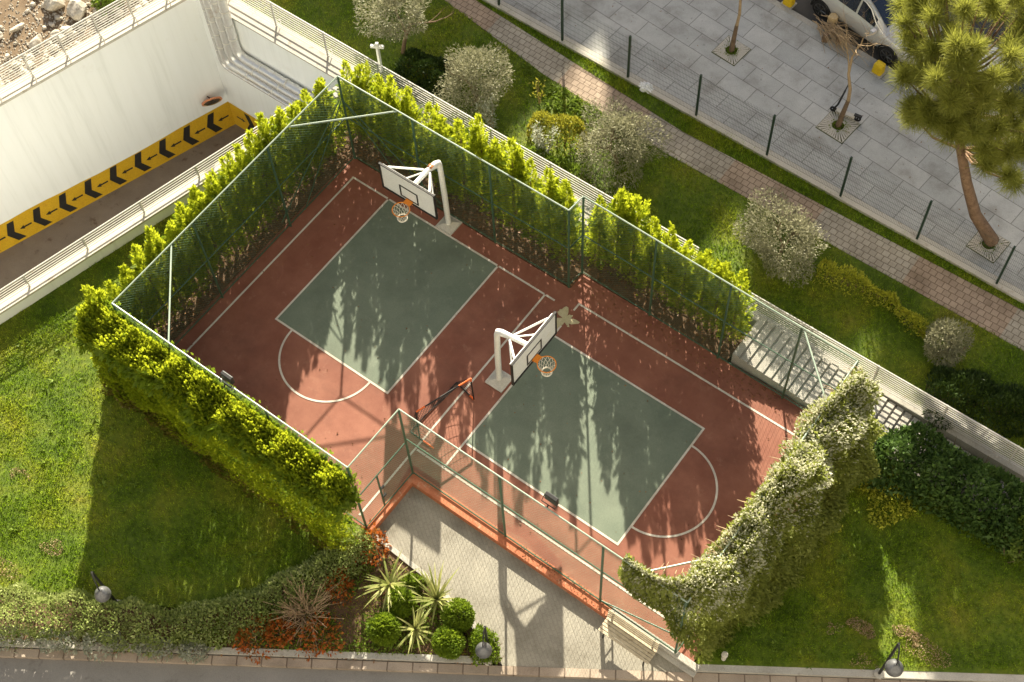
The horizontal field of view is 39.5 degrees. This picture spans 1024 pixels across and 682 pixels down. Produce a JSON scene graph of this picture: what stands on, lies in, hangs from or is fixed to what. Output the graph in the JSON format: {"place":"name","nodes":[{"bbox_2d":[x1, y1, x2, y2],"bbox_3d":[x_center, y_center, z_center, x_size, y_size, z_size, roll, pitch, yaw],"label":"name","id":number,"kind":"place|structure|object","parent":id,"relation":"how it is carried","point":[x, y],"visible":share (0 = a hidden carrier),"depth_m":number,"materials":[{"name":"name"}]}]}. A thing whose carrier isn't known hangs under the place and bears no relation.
{"place":"outdoors","nodes":[
{"label":"outdoors","id":0,"kind":"place"},
{"bbox_2d":[0,0,152,83],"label":"rubble ground","id":1,"kind":"structure","parent":0,"point":[21,7],"depth_m":45.38,"materials":[{"name":"beige stone"}]},
{"bbox_2d":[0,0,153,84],"bbox_3d":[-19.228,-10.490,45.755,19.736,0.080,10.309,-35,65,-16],"label":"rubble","id":2,"kind":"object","parent":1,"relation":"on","point":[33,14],"visible":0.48,"depth_m":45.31,"materials":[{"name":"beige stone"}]},
{"bbox_2d":[0,124,247,299],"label":"ramp floor","id":3,"kind":"structure","parent":0,"point":[19,259],"depth_m":48.57,"materials":[{"name":"concrete"}]},
{"bbox_2d":[0,0,234,252],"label":"retaining wall","id":4,"kind":"structure","parent":3,"relation":"on","point":[99,118],"depth_m":46.43,"materials":[{"name":"concrete"}]},
{"bbox_2d":[0,0,170,100],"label":"railing","id":5,"kind":"object","parent":4,"relation":"on","point":[59,33],"visible":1,"depth_m":43.47,"materials":[{"name":"white metal"}]},
{"bbox_2d":[0,84,342,324],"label":"retaining wall","id":6,"kind":"structure","parent":3,"relation":"on","point":[34,292],"depth_m":40.61,"materials":[{"name":"concrete"}]},
{"bbox_2d":[0,104,291,303],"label":"railing","id":7,"kind":"object","parent":6,"relation":"on","point":[140,202],"visible":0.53,"depth_m":40.47,"materials":[{"name":"white metal"}]},
{"bbox_2d":[200,0,314,105],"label":"duct bundle","id":8,"kind":"object","parent":6,"relation":"on","point":[235,59],"visible":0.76,"depth_m":45.53,"materials":[{"name":"white paint"}]},
{"bbox_2d":[0,107,364,611],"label":"lawn","id":9,"kind":"structure","parent":0,"point":[60,291],"depth_m":37.16,"materials":[{"name":"green plant"}]},
{"bbox_2d":[69,298,363,555],"bbox_3d":[-7.459,2.155,36.042,9.373,4.094,1.666,32,66,18],"label":"hedge","id":10,"kind":"object","parent":9,"relation":"on","point":[152,373],"visible":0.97,"depth_m":35.08,"materials":[{"name":"green plant"}]},
{"bbox_2d":[0,541,499,665],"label":"flower bed","id":11,"kind":"object","parent":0,"point":[389,563],"visible":0.3,"depth_m":35.58,"materials":[{"name":"green plant"}]},
{"bbox_2d":[0,523,377,657],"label":"hedge","id":12,"kind":"object","parent":11,"relation":"on","point":[178,615],"visible":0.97,"depth_m":35.09,"materials":[{"name":"green plant"}]},
{"bbox_2d":[0,639,492,664],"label":"bed edging","id":13,"kind":"object","parent":11,"relation":"on","point":[365,656],"visible":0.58,"depth_m":35.01,"materials":[{"name":"concrete"}]},
{"bbox_2d":[53,557,480,663],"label":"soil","id":14,"kind":"structure","parent":11,"relation":"on","point":[233,641],"depth_m":35.41,"materials":[{"name":"brown soil"}]},
{"bbox_2d":[262,566,345,651],"bbox_3d":[-5.035,6.389,35.062,2.143,1.336,2.143,32,66,18],"label":"dry bush","id":15,"kind":"object","parent":11,"relation":"on","point":[309,608],"visible":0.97,"depth_m":35.13,"materials":[{"name":"red plant"}]},
{"bbox_2d":[172,548,482,662],"bbox_3d":[-4.763,6.432,35.656,8.328,0.306,2.897,2,61,3],"label":"ground cover","id":16,"kind":"object","parent":11,"relation":"on","point":[364,632],"visible":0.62,"depth_m":35.24,"materials":[{"name":"plant"}]},
{"bbox_2d":[365,611,401,647],"bbox_3d":[-3.123,7.041,34.912,0.912,0.856,0.906,32,66,18],"label":"boxwood ball","id":17,"kind":"object","parent":11,"relation":"on","point":[374,625],"visible":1,"depth_m":34.68,"materials":[{"name":"green plant"}]},
{"bbox_2d":[355,550,421,613],"bbox_3d":[-2.995,6.028,35.300,1.637,1.172,1.788,32,66,18],"label":"yucca","id":18,"kind":"object","parent":11,"relation":"on","point":[388,584],"visible":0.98,"depth_m":35.41,"materials":[{"name":"green plant"}]},
{"bbox_2d":[409,561,460,627],"bbox_3d":[-1.957,6.172,35.131,1.607,1.254,1.558,-14,61,-6],"label":"yucca","id":19,"kind":"object","parent":11,"relation":"on","point":[435,594],"visible":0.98,"depth_m":35.14,"materials":[{"name":"green plant"}]},
{"bbox_2d":[431,623,466,659],"bbox_3d":[-1.549,7.339,34.695,0.896,0.834,0.835,32,66,18],"label":"boxwood ball","id":20,"kind":"object","parent":11,"relation":"on","point":[443,635],"visible":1,"depth_m":34.48,"materials":[{"name":"green plant"}]},
{"bbox_2d":[439,596,475,631],"bbox_3d":[-1.327,6.725,35.032,0.864,0.881,0.914,-20,62,-9],"label":"boxwood ball","id":21,"kind":"object","parent":11,"relation":"on","point":[463,606],"visible":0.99,"depth_m":34.80,"materials":[{"name":"green plant"}]},
{"bbox_2d":[0,658,657,681],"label":"road","id":22,"kind":"structure","parent":0,"point":[27,670],"depth_m":35.05,"materials":[{"name":"grey asphalt"}]},
{"bbox_2d":[0,648,938,681],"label":"road kerb","id":23,"kind":"structure","parent":22,"relation":"on","point":[576,673],"depth_m":34.80,"materials":[{"name":"concrete"}]},
{"bbox_2d":[155,117,745,361],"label":"planting bed","id":24,"kind":"object","parent":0,"point":[559,271],"visible":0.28,"depth_m":40.48,"materials":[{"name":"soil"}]},
{"bbox_2d":[115,262,167,334],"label":"cypress tree","id":25,"kind":"object","parent":24,"relation":"on","point":[127,276],"visible":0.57,"depth_m":37.72,"materials":[{"name":"green plant"}]},
{"bbox_2d":[127,243,183,325],"bbox_3d":[-9.643,-1.451,38.149,1.206,3.930,1.147,-2,60,1],"label":"cypress tree","id":26,"kind":"object","parent":24,"relation":"on","point":[140,264],"visible":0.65,"depth_m":37.73,"materials":[{"name":"green plant"}]},
{"bbox_2d":[143,225,196,313],"bbox_3d":[-9.254,-1.949,38.343,1.209,4.065,1.246,-3,60,1],"label":"cypress tree","id":27,"kind":"object","parent":24,"relation":"on","point":[159,244],"visible":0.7,"depth_m":37.98,"materials":[{"name":"green plant"}]},
{"bbox_2d":[163,218,211,302],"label":"cypress tree","id":28,"kind":"object","parent":24,"relation":"on","point":[172,232],"visible":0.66,"depth_m":38.39,"materials":[{"name":"green plant"}]},
{"bbox_2d":[172,200,221,282],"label":"cypress tree","id":29,"kind":"object","parent":24,"relation":"on","point":[185,220],"visible":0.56,"depth_m":38.31,"materials":[{"name":"green plant"}]},
{"bbox_2d":[186,184,236,275],"bbox_3d":[-8.291,-3.125,39.041,1.312,3.938,1.355,-18,61,-8],"label":"cypress tree","id":30,"kind":"object","parent":24,"relation":"on","point":[198,201],"visible":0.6,"depth_m":38.47,"materials":[{"name":"green plant"}]},
{"bbox_2d":[202,168,250,264],"bbox_3d":[-7.949,-3.409,39.197,1.211,3.924,1.251,-17,61,-7],"label":"cypress tree","id":31,"kind":"object","parent":24,"relation":"on","point":[214,190],"visible":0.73,"depth_m":38.88,"materials":[{"name":"green plant"}]},
{"bbox_2d":[216,150,266,247],"bbox_3d":[-7.533,-3.792,39.267,1.126,4.163,1.155,32,67,19],"label":"cypress tree","id":32,"kind":"object","parent":24,"relation":"on","point":[229,171],"visible":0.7,"depth_m":38.88,"materials":[{"name":"green plant"}]},
{"bbox_2d":[231,143,277,234],"bbox_3d":[-7.284,-4.247,39.570,1.222,4.065,1.222,-7,60,-2],"label":"cypress tree","id":33,"kind":"object","parent":24,"relation":"on","point":[242,159],"visible":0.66,"depth_m":39.16,"materials":[{"name":"green plant"}]},
{"bbox_2d":[243,128,288,220],"bbox_3d":[-6.960,-4.653,39.780,1.086,4.079,1.276,10,61,8],"label":"cypress tree","id":34,"kind":"object","parent":24,"relation":"on","point":[255,147],"visible":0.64,"depth_m":39.15,"materials":[{"name":"green plant"}]},
{"bbox_2d":[255,111,297,205],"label":"cypress tree","id":35,"kind":"object","parent":24,"relation":"on","point":[266,130],"visible":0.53,"depth_m":39.46,"materials":[{"name":"green plant"}]},
{"bbox_2d":[269,106,313,194],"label":"cypress tree","id":36,"kind":"object","parent":24,"relation":"on","point":[281,121],"visible":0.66,"depth_m":39.94,"materials":[{"name":"green plant"}]},
{"bbox_2d":[284,101,326,182],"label":"cypress tree","id":37,"kind":"object","parent":24,"relation":"on","point":[293,110],"visible":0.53,"depth_m":40.23,"materials":[{"name":"green plant"}]},
{"bbox_2d":[294,89,336,170],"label":"cypress tree","id":38,"kind":"object","parent":24,"relation":"on","point":[305,96],"visible":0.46,"depth_m":40.36,"materials":[{"name":"green plant"}]},
{"bbox_2d":[312,76,351,158],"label":"cypress tree","id":39,"kind":"object","parent":24,"relation":"on","point":[319,86],"visible":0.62,"depth_m":40.70,"materials":[{"name":"green plant"}]},
{"bbox_2d":[350,59,380,150],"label":"cypress tree","id":40,"kind":"object","parent":24,"relation":"on","point":[360,78],"visible":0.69,"depth_m":40.30,"materials":[{"name":"green plant"}]},
{"bbox_2d":[379,73,416,169],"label":"cypress tree","id":41,"kind":"object","parent":24,"relation":"on","point":[388,92],"visible":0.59,"depth_m":39.90,"materials":[{"name":"green plant"}]},
{"bbox_2d":[395,85,429,176],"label":"cypress tree","id":42,"kind":"object","parent":24,"relation":"on","point":[407,108],"visible":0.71,"depth_m":39.89,"materials":[{"name":"green plant"}]},
{"bbox_2d":[427,113,462,197],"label":"cypress tree","id":43,"kind":"object","parent":24,"relation":"on","point":[446,128],"visible":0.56,"depth_m":39.33,"materials":[{"name":"green plant"}]},
{"bbox_2d":[443,117,482,207],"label":"cypress tree","id":44,"kind":"object","parent":24,"relation":"on","point":[462,135],"visible":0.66,"depth_m":39.60,"materials":[{"name":"green plant"}]},
{"bbox_2d":[464,113,494,211],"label":"cypress tree","id":45,"kind":"object","parent":24,"relation":"on","point":[477,145],"visible":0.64,"depth_m":38.82,"materials":[{"name":"green plant"}]},
{"bbox_2d":[479,136,511,225],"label":"cypress tree","id":46,"kind":"object","parent":24,"relation":"on","point":[494,158],"visible":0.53,"depth_m":38.92,"materials":[{"name":"green plant"}]},
{"bbox_2d":[493,137,531,238],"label":"cypress tree","id":47,"kind":"object","parent":24,"relation":"on","point":[516,159],"visible":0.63,"depth_m":38.71,"materials":[{"name":"green plant"}]},
{"bbox_2d":[509,156,547,245],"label":"cypress tree","id":48,"kind":"object","parent":24,"relation":"on","point":[529,181],"visible":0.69,"depth_m":38.81,"materials":[{"name":"green plant"}]},
{"bbox_2d":[529,166,567,254],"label":"cypress tree","id":49,"kind":"object","parent":24,"relation":"on","point":[552,184],"visible":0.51,"depth_m":38.45,"materials":[{"name":"green plant"}]},
{"bbox_2d":[542,178,586,268],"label":"cypress tree","id":50,"kind":"object","parent":24,"relation":"on","point":[568,199],"visible":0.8,"depth_m":38.60,"materials":[{"name":"green plant"}]},
{"bbox_2d":[579,194,616,269],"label":"cypress tree","id":51,"kind":"object","parent":24,"relation":"on","point":[600,200],"visible":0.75,"depth_m":38.52,"materials":[{"name":"green plant"}]},
{"bbox_2d":[596,187,632,276],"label":"cypress tree","id":52,"kind":"object","parent":24,"relation":"on","point":[623,196],"visible":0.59,"depth_m":38.06,"materials":[{"name":"green plant"}]},
{"bbox_2d":[614,194,651,287],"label":"cypress tree","id":53,"kind":"object","parent":24,"relation":"on","point":[634,216],"visible":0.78,"depth_m":37.59,"materials":[{"name":"green plant"}]},
{"bbox_2d":[628,216,664,297],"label":"cypress tree","id":54,"kind":"object","parent":24,"relation":"on","point":[655,231],"visible":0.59,"depth_m":37.92,"materials":[{"name":"green plant"}]},
{"bbox_2d":[649,221,682,307],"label":"cypress tree","id":55,"kind":"object","parent":24,"relation":"on","point":[673,243],"visible":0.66,"depth_m":37.47,"materials":[{"name":"green plant"}]},
{"bbox_2d":[661,239,701,315],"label":"cypress tree","id":56,"kind":"object","parent":24,"relation":"on","point":[685,250],"visible":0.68,"depth_m":37.57,"materials":[{"name":"green plant"}]},
{"bbox_2d":[680,248,719,325],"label":"cypress tree","id":57,"kind":"object","parent":24,"relation":"on","point":[702,259],"visible":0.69,"depth_m":37.40,"materials":[{"name":"green plant"}]},
{"bbox_2d":[695,258,733,339],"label":"cypress tree","id":58,"kind":"object","parent":24,"relation":"on","point":[720,268],"visible":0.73,"depth_m":37.16,"materials":[{"name":"green plant"}]},
{"bbox_2d":[712,268,757,347],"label":"cypress tree","id":59,"kind":"object","parent":24,"relation":"on","point":[741,278],"visible":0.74,"depth_m":37.27,"materials":[{"name":"green plant"}]},
{"bbox_2d":[171,157,836,661],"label":"court floor","id":60,"kind":"structure","parent":0,"point":[241,339],"depth_m":38.44,"materials":[{"name":"red paint"}]},
{"bbox_2d":[111,303,366,527],"bbox_3d":[-6.875,1.931,36.138,7.764,3.811,0.074,32,66,18],"label":"chain link fence","id":61,"kind":"object","parent":60,"relation":"on","point":[126,315],"visible":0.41,"depth_m":34.61,"materials":[{"name":"metal"}]},
{"bbox_2d":[112,76,396,345],"bbox_3d":[-6.534,-2.678,38.737,2.128,3.811,8.927,32,66,18],"label":"chain link fence","id":62,"kind":"object","parent":60,"relation":"on","point":[253,212],"visible":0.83,"depth_m":38.92,"materials":[{"name":"green metal"}]},
{"bbox_2d":[347,409,413,526],"bbox_3d":[-3.193,3.219,35.267,0.086,3.811,1.913,32,66,18],"label":"chain link fence","id":63,"kind":"object","parent":60,"relation":"on","point":[405,443],"visible":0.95,"depth_m":35.23,"materials":[{"name":"metal"}]},
{"bbox_2d":[278,199,497,390],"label":"green court markings","id":64,"kind":"object","parent":60,"relation":"on","point":[395,290],"visible":1,"depth_m":39.97,"materials":[{"name":"paint"}]},
{"bbox_2d":[378,160,461,235],"bbox_3d":[-2.568,-3.742,39.150,1.752,3.778,2.236,12,62,9],"label":"basketball stand","id":65,"kind":"object","parent":60,"relation":"on","point":[409,192],"visible":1,"depth_m":37.98,"materials":[{"name":"metal"}]},
{"bbox_2d":[338,76,569,287],"bbox_3d":[-1.606,-4.353,39.498,7.803,3.811,0.140,32,66,18],"label":"chain link fence","id":66,"kind":"object","parent":60,"relation":"on","point":[470,190],"visible":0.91,"depth_m":39.20,"materials":[{"name":"green metal"}]},
{"bbox_2d":[186,177,797,616],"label":"white court markings","id":67,"kind":"object","parent":60,"relation":"on","point":[502,395],"visible":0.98,"depth_m":38.46,"materials":[{"name":"paint"}]},
{"bbox_2d":[485,311,556,392],"bbox_3d":[0.366,0.467,36.767,1.732,3.578,2.102,-27,63,-13],"label":"basketball stand","id":68,"kind":"object","parent":60,"relation":"on","point":[499,379],"visible":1,"depth_m":35.76,"materials":[{"name":"metal"}]},
{"bbox_2d":[399,409,718,653],"bbox_3d":[1.048,4.153,34.575,8.199,3.811,1.397,32,66,18],"label":"chain link fence","id":69,"kind":"object","parent":60,"relation":"on","point":[502,506],"visible":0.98,"depth_m":34.30,"materials":[{"name":"metal"}]},
{"bbox_2d":[466,336,701,542],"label":"green court markings","id":70,"kind":"object","parent":60,"relation":"on","point":[585,416],"visible":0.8,"depth_m":37.58,"materials":[{"name":"paint"}]},
{"bbox_2d":[582,196,858,409],"bbox_3d":[5.232,-0.622,37.121,1.447,3.811,8.306,-39,66,-18],"label":"chain link fence","id":71,"kind":"object","parent":60,"relation":"on","point":[792,362],"visible":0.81,"depth_m":36.88,"materials":[{"name":"metal"}]},
{"bbox_2d":[676,361,857,652],"bbox_3d":[6.146,4.047,34.439,0.064,3.811,7.453,32,66,18],"label":"chain link fence","id":72,"kind":"object","parent":60,"relation":"on","point":[804,436],"visible":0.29,"depth_m":33.27,"materials":[{"name":"metal"}]},
{"bbox_2d":[617,365,887,665],"bbox_3d":[6.211,4.260,33.929,8.115,4.710,2.740,-37,66,-17],"label":"climbing plant","id":73,"kind":"object","parent":72,"relation":"attached to","point":[738,581],"visible":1,"depth_m":33.24,"materials":[{"name":"green plant"}]},
{"bbox_2d":[377,486,683,671],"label":"terrace paving","id":74,"kind":"structure","parent":0,"point":[530,616],"depth_m":35.66,"materials":[{"name":"beige tile"}]},
{"bbox_2d":[598,609,659,665],"bbox_3d":[2.827,7.227,34.569,1.460,0.877,0.500,32,66,18],"label":"bench","id":75,"kind":"object","parent":74,"relation":"on","point":[634,632],"visible":1,"depth_m":34.48,"materials":[{"name":"white wood"}]},
{"bbox_2d":[241,0,1023,466],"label":"garden lawn","id":76,"kind":"structure","parent":0,"point":[885,340],"depth_m":40.69,"materials":[{"name":"green plant"}]},
{"bbox_2d":[352,0,455,53],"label":"olive tree","id":77,"kind":"object","parent":76,"relation":"on","point":[394,4],"visible":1,"depth_m":42.47,"materials":[{"name":"green plant"}]},
{"bbox_2d":[392,47,459,103],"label":"ground cover shrub","id":78,"kind":"object","parent":76,"relation":"on","point":[415,54],"visible":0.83,"depth_m":43.39,"materials":[{"name":"green plant"}]},
{"bbox_2d":[433,41,514,120],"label":"olive tree","id":79,"kind":"object","parent":76,"relation":"on","point":[488,85],"visible":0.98,"depth_m":41.99,"materials":[{"name":"green plant"}]},
{"bbox_2d":[519,109,593,156],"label":"hedge","id":80,"kind":"object","parent":76,"relation":"on","point":[560,118],"visible":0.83,"depth_m":41.60,"materials":[{"name":"green plant"}]},
{"bbox_2d":[521,63,635,158],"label":"weeds","id":81,"kind":"object","parent":76,"relation":"on","point":[556,105],"visible":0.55,"depth_m":43.04,"materials":[{"name":"green plant"}]},
{"bbox_2d":[568,96,675,197],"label":"olive tree","id":82,"kind":"object","parent":76,"relation":"on","point":[622,124],"visible":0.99,"depth_m":40.77,"materials":[{"name":"green plant"}]},
{"bbox_2d":[733,186,830,287],"bbox_3d":[7.412,-2.927,39.122,2.136,2.644,3.031,-26,63,-12],"label":"olive tree","id":83,"kind":"object","parent":76,"relation":"on","point":[764,247],"visible":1,"depth_m":38.87,"materials":[{"name":"green plant"}]},
{"bbox_2d":[813,256,929,338],"bbox_3d":[9.957,-1.274,39.112,3.589,0.750,1.088,32,66,18],"label":"hedge","id":84,"kind":"object","parent":76,"relation":"on","point":[866,282],"visible":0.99,"depth_m":39.10,"materials":[{"name":"green plant"}]},
{"bbox_2d":[922,316,974,366],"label":"olive tree","id":85,"kind":"object","parent":76,"relation":"on","point":[948,334],"visible":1,"depth_m":37.71,"materials":[{"name":"green plant"}]},
{"bbox_2d":[921,364,1023,444],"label":"ground cover shrub","id":86,"kind":"object","parent":76,"relation":"on","point":[951,373],"visible":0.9,"depth_m":37.12,"materials":[{"name":"green plant"}]},
{"bbox_2d":[445,0,1023,350],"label":"garden path","id":87,"kind":"structure","parent":0,"point":[974,304],"depth_m":41.16,"materials":[{"name":"beige stone"}]},
{"bbox_2d":[476,0,1023,310],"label":"grass verge","id":88,"kind":"object","parent":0,"point":[642,101],"depth_m":41.92,"materials":[{"name":"green plant"}]},
{"bbox_2d":[483,0,1023,303],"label":"fence","id":89,"kind":"object","parent":88,"relation":"on","point":[911,234],"visible":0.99,"depth_m":41.41,"materials":[{"name":"metal"}]},
{"bbox_2d":[503,0,1023,290],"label":"sidewalk","id":90,"kind":"structure","parent":0,"point":[802,85],"depth_m":42.99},
{"bbox_2d":[966,232,1010,263],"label":"tree grate","id":91,"kind":"object","parent":90,"relation":"on","point":[991,250],"visible":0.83,"depth_m":40.04,"materials":[{"name":"concrete"}]},
{"bbox_2d":[885,0,1023,246],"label":"pine tree","id":92,"kind":"object","parent":91,"relation":"on","point":[957,110],"visible":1,"depth_m":35.01,"materials":[{"name":"green plant"}]},
{"bbox_2d":[695,457,1023,674],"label":"side lawn","id":93,"kind":"structure","parent":0,"point":[966,636],"depth_m":35.06,"materials":[{"name":"green plant"}]},
{"bbox_2d":[795,480,915,533],"bbox_3d":[8.593,4.278,36.272,3.137,0.314,1.682,-21,62,-10],"label":"ground cover","id":94,"kind":"object","parent":93,"relation":"on","point":[893,514],"visible":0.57,"depth_m":36.23,"materials":[{"name":"green plant"}]},
{"bbox_2d":[858,420,1023,559],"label":"laurel hedge","id":95,"kind":"object","parent":93,"relation":"on","point":[975,470],"visible":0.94,"depth_m":35.69,"materials":[{"name":"green plant"}]},
{"bbox_2d":[777,0,1023,90],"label":"street","id":96,"kind":"structure","parent":0,"point":[804,8],"depth_m":44.28,"materials":[{"name":"grey asphalt"}]},
{"bbox_2d":[810,0,942,64],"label":"parked car","id":97,"kind":"object","parent":96,"relation":"on","point":[877,12],"visible":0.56,"depth_m":43.16,"materials":[{"name":"silver metal"}]},
{"label":"ground","id":98,"kind":"structure","parent":0,"visible":0},
{"bbox_2d":[196,0,635,263],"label":"retaining wall","id":99,"kind":"structure","parent":98,"relation":"on","point":[294,59],"depth_m":44.69,"materials":[{"name":"concrete"}]},
{"bbox_2d":[232,0,698,258],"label":"railing","id":100,"kind":"object","parent":99,"relation":"on","point":[433,97],"visible":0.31,"depth_m":42.00,"materials":[{"name":"white metal"}]},
{"bbox_2d":[367,471,699,677],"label":"plinth","id":101,"kind":"structure","parent":98,"relation":"on","point":[682,662],"depth_m":36.09,"materials":[{"name":"orange paint"}]},
{"bbox_2d":[643,248,1023,481],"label":"kerb wall","id":102,"kind":"structure","parent":98,"relation":"on","point":[971,446],"depth_m":37.37,"materials":[{"name":"concrete"}]},
{"bbox_2d":[732,281,1023,469],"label":"railing","id":103,"kind":"object","parent":102,"relation":"on","point":[879,367],"visible":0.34,"depth_m":37.30,"materials":[{"name":"white metal"}]},
{"bbox_2d":[692,664,1023,681],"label":"bed edging","id":104,"kind":"object","parent":98,"relation":"on","point":[853,673],"visible":0.57,"depth_m":34.30,"materials":[{"name":"concrete"}]},
{"bbox_2d":[731,317,1019,530],"bbox_3d":[10.183,2.558,37.518,9.524,1.355,1.440,32,66,18],"label":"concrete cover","id":105,"kind":"object","parent":98,"relation":"on","point":[890,413],"visible":0.38,"depth_m":38.07,"materials":[{"name":"grey concrete"}]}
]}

